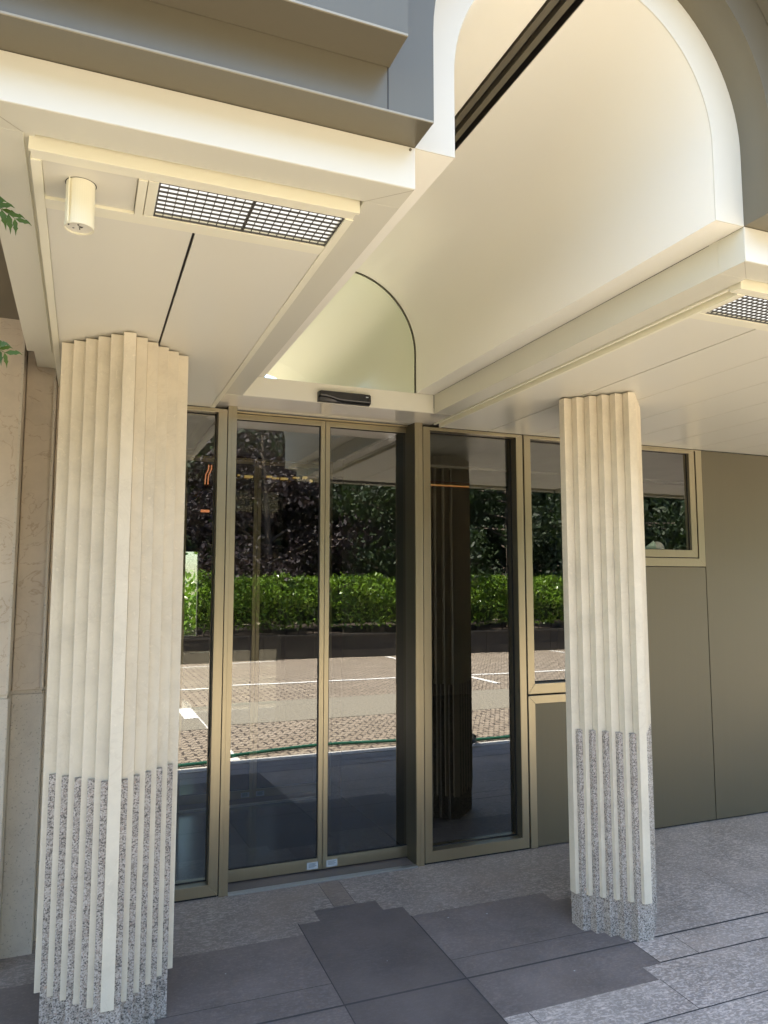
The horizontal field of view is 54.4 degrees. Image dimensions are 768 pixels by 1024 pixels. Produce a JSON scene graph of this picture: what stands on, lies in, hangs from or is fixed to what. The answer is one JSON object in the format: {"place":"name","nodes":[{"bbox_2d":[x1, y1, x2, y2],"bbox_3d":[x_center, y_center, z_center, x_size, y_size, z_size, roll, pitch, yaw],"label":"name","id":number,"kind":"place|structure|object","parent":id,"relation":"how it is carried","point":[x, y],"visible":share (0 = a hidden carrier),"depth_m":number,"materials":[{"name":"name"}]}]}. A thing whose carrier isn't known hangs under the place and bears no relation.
{"place":"outdoors","nodes":[
{"label":"outdoors","id":0,"kind":"place"},
{"bbox_2d":[0,197,31,366],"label":"leafy plant","id":1,"kind":"object","parent":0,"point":[6,219],"visible":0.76,"depth_m":1.73,"materials":[{"name":"green plant"}]},
{"bbox_2d":[185,589,196,631],"bbox_3d":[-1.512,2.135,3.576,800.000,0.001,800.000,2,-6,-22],"label":"ground","id":2,"kind":"structure","parent":0,"point":[193,593],"depth_m":114.63,"materials":[{"name":"white"}]},
{"bbox_2d":[184,552,196,635],"bbox_3d":[-2.811,1.948,11.612,3.532,3.466,3.012,2,-6,-22],"label":"bush","id":3,"kind":"object","parent":2,"relation":"on","point":[189,612],"visible":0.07,"depth_m":11.31,"materials":[{"name":"green plant"}]},
{"bbox_2d":[185,552,196,587],"label":"sky","id":4,"kind":"structure","parent":0,"point":[189,565],"materials":[{"name":"white"}]},
{"bbox_2d":[175,691,512,881],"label":"lobby floor","id":5,"kind":"structure","parent":0,"point":[471,768],"depth_m":6.17,"materials":[{"name":"grey stone"}]},
{"bbox_2d":[231,456,261,725],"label":"lobby pillar","id":6,"kind":"structure","parent":5,"relation":"on","point":[242,607],"depth_m":8.75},
{"bbox_2d":[177,452,332,812],"bbox_3d":[-0.989,0.884,5.712,1.183,2.606,0.234,2,-6,-22],"label":"sliding door","id":7,"kind":"structure","parent":5,"relation":"on","point":[252,794],"depth_m":5.72,"materials":[{"name":"brown metal"}]},
{"bbox_2d":[179,456,257,804],"bbox_3d":[-1.286,0.867,5.676,0.604,2.568,0.082,2,-6,-22],"label":"door leaf","id":8,"kind":"structure","parent":7,"relation":"in","point":[239,793],"depth_m":5.72,"materials":[{"name":"brown metal"}]},
{"bbox_2d":[252,461,318,797],"bbox_3d":[-0.727,0.887,5.875,0.575,2.568,0.037,2,-6,-22],"label":"door leaf","id":9,"kind":"structure","parent":7,"relation":"in","point":[309,786],"depth_m":5.76,"materials":[{"name":"brown metal"}]},
{"bbox_2d":[182,410,685,843],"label":"lobby walls","id":10,"kind":"structure","parent":5,"relation":"on","point":[470,638],"depth_m":9.92,"materials":[{"name":"multicoloured glass"}]},
{"bbox_2d":[190,454,211,503],"bbox_3d":[-1.952,-0.422,7.977,0.234,0.686,0.032,2,-6,-22],"label":"copper pendant","id":11,"kind":"object","parent":10,"relation":"hanging from","point":[200,491],"visible":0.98,"depth_m":7.98,"materials":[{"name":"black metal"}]},
{"bbox_2d":[199,466,210,511],"bbox_3d":[-1.910,-0.378,8.004,0.120,0.769,0.044,2,-6,-22],"label":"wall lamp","id":12,"kind":"object","parent":10,"relation":"hanging from","point":[205,509],"visible":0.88,"depth_m":7.97,"materials":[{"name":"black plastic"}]},
{"bbox_2d":[236,457,316,483],"bbox_3d":[-1.197,-0.531,8.285,0.954,0.409,0.217,2,-6,-22],"label":"brass chandelier","id":13,"kind":"object","parent":10,"relation":"hanging from","point":[281,479],"visible":0.85,"depth_m":8.23,"materials":[{"name":"gold metal"}]},
{"bbox_2d":[430,470,469,487],"bbox_3d":[0.407,-0.496,8.947,1.390,0.349,0.050,2,-6,-22],"label":"light strip","id":14,"kind":"object","parent":10,"relation":"hanging from","point":[449,484],"visible":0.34,"depth_m":9.09,"materials":[{"name":"orange metal"}]},
{"bbox_2d":[0,812,767,1023],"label":"porch floor","id":15,"kind":"structure","parent":0,"point":[501,938],"depth_m":3.38,"materials":[{"name":"stone"}]},
{"bbox_2d":[0,318,59,958],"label":"marble pier","id":16,"kind":"structure","parent":15,"relation":"on","point":[29,403],"depth_m":3.36,"materials":[{"name":"stone"}]},
{"bbox_2d":[0,239,19,319],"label":"side soffit","id":17,"kind":"structure","parent":16,"relation":"on","point":[8,308],"depth_m":3.09,"materials":[{"name":"paint"}]},
{"bbox_2d":[34,332,188,1023],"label":"stone column","id":18,"kind":"structure","parent":15,"relation":"on","point":[104,929],"depth_m":2.81,"materials":[{"name":"stone"}]},
{"bbox_2d":[174,406,227,902],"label":"side glazing","id":19,"kind":"structure","parent":15,"relation":"on","point":[206,886],"depth_m":3.97,"materials":[{"name":"brown metal"}]},
{"bbox_2d":[218,406,424,896],"bbox_3d":[-0.347,0.744,4.295,1.183,2.606,0.234,2,-6,-22],"label":"sliding door","id":20,"kind":"structure","parent":15,"relation":"on","point":[322,865],"depth_m":4.33,"materials":[{"name":"brown metal"}]},
{"bbox_2d":[228,414,324,882],"bbox_3d":[-0.644,0.727,4.259,0.605,2.568,0.082,2,-6,-22],"label":"door leaf","id":21,"kind":"structure","parent":20,"relation":"in","point":[310,863],"depth_m":4.29,"materials":[{"name":"brown metal"}]},
{"bbox_2d":[322,421,406,868],"bbox_3d":[-0.086,0.747,4.458,0.575,2.568,0.037,2,-6,-22],"label":"door leaf","id":22,"kind":"structure","parent":20,"relation":"in","point":[396,851],"depth_m":4.34,"materials":[{"name":"brown metal"}]},
{"bbox_2d":[422,426,529,864],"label":"side glazing","id":23,"kind":"structure","parent":15,"relation":"on","point":[517,838],"depth_m":4.60,"materials":[{"name":"brown metal"}]},
{"bbox_2d":[522,435,568,848],"bbox_3d":[1.156,0.796,4.847,0.602,2.562,0.115,2,-6,-22],"label":"narrow window","id":24,"kind":"structure","parent":15,"relation":"on","point":[548,773],"depth_m":4.68,"materials":[{"name":"brown metal"}]},
{"bbox_2d":[559,392,656,942],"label":"stone column","id":25,"kind":"structure","parent":15,"relation":"on","point":[613,888],"depth_m":3.66,"materials":[{"name":"stone"}]},
{"bbox_2d":[655,450,767,828],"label":"backing wall","id":26,"kind":"structure","parent":15,"relation":"on","point":[740,815],"depth_m":5.22,"materials":[{"name":"grey paint"}]},
{"bbox_2d":[187,405,694,449],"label":"lintel wall","id":27,"kind":"structure","parent":26,"relation":"on","point":[433,425],"depth_m":4.75,"materials":[{"name":"beige paint"}]},
{"bbox_2d":[216,377,450,425],"bbox_3d":[-0.282,-0.624,4.263,1.315,0.109,0.352,2,-6,-22],"label":"door header","id":28,"kind":"object","parent":27,"relation":"attached to","point":[273,395],"depth_m":4.17,"materials":[{"name":"beige paint"}]},
{"bbox_2d":[317,390,370,406],"bbox_3d":[-0.215,-0.622,4.076,0.297,0.059,0.044,2,-6,-22],"label":"door sensor","id":29,"kind":"object","parent":28,"relation":"attached to","point":[325,396],"depth_m":4.06,"materials":[{"name":"black plastic"}]},
{"bbox_2d":[264,271,428,394],"bbox_3d":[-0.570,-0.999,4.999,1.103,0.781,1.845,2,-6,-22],"label":"fanlight","id":30,"kind":"object","parent":28,"relation":"on","point":[358,332],"visible":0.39,"depth_m":4.18,"materials":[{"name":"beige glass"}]},
{"bbox_3d":[0.609,-1.769,6.746,22.200,0.790,9.039,2,-6,-22],"label":"upper storey","id":31,"kind":"object","parent":27,"relation":"on","visible":0},
{"bbox_2d":[0,0,767,394],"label":"arched canopy","id":32,"kind":"object","parent":31,"relation":"attached to","point":[552,164],"visible":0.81,"depth_m":2.29,"materials":[{"name":"paint"}]},
{"bbox_2d":[0,101,413,407],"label":"porch ceiling","id":33,"kind":"structure","parent":32,"relation":"attached to","point":[224,270],"depth_m":2.12,"materials":[{"name":"paint"}]},
{"bbox_2d":[64,177,96,235],"bbox_3d":[-0.741,-0.744,1.820,0.072,0.113,0.072,2,-6,-22],"label":"can downlight","id":34,"kind":"object","parent":33,"relation":"hanging from","point":[80,206],"visible":1,"depth_m":1.79,"materials":[{"name":"paint"}]},
{"bbox_2d":[434,228,767,455],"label":"porch ceiling","id":35,"kind":"structure","parent":32,"relation":"attached to","point":[679,349],"depth_m":3.36,"materials":[{"name":"paint"}]},
{"bbox_2d":[641,445,705,566],"bbox_3d":[1.855,-0.041,5.187,0.874,0.830,0.070,2,-6,-22],"label":"window","id":36,"kind":"structure","parent":26,"relation":"attached to","point":[692,554],"depth_m":5.28,"materials":[{"name":"brown metal"}]},
{"bbox_2d":[646,567,715,827],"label":"wall panel","id":37,"kind":"structure","parent":26,"relation":"attached to","point":[681,731],"depth_m":5.09,"materials":[{"name":"beige paint"}]},
{"bbox_2d":[701,451,767,818],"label":"wall panel","id":38,"kind":"structure","parent":26,"relation":"attached to","point":[735,498],"depth_m":5.34,"materials":[{"name":"grey metal"}]},
{"bbox_3d":[1.790,0.308,5.322,0.870,0.015,0.290,2,-6,-22],"label":"window shelf","id":39,"kind":"object","parent":26,"relation":"attached to","visible":0},
{"bbox_2d":[645,541,655,548],"bbox_3d":[1.835,0.244,5.209,0.165,0.089,0.006,2,-6,-22],"label":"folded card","id":40,"kind":"object","parent":39,"relation":"on","point":[652,545],"visible":0.53,"depth_m":5.22,"materials":[{"name":"white paper"}]},
{"bbox_2d":[655,541,664,548],"bbox_3d":[1.934,0.253,5.291,0.124,0.088,0.112,2,-6,-22],"label":"dome ornament","id":41,"kind":"object","parent":39,"relation":"on","point":[659,545],"visible":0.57,"depth_m":5.26,"materials":[{"name":"white ceramic"}]}
]}

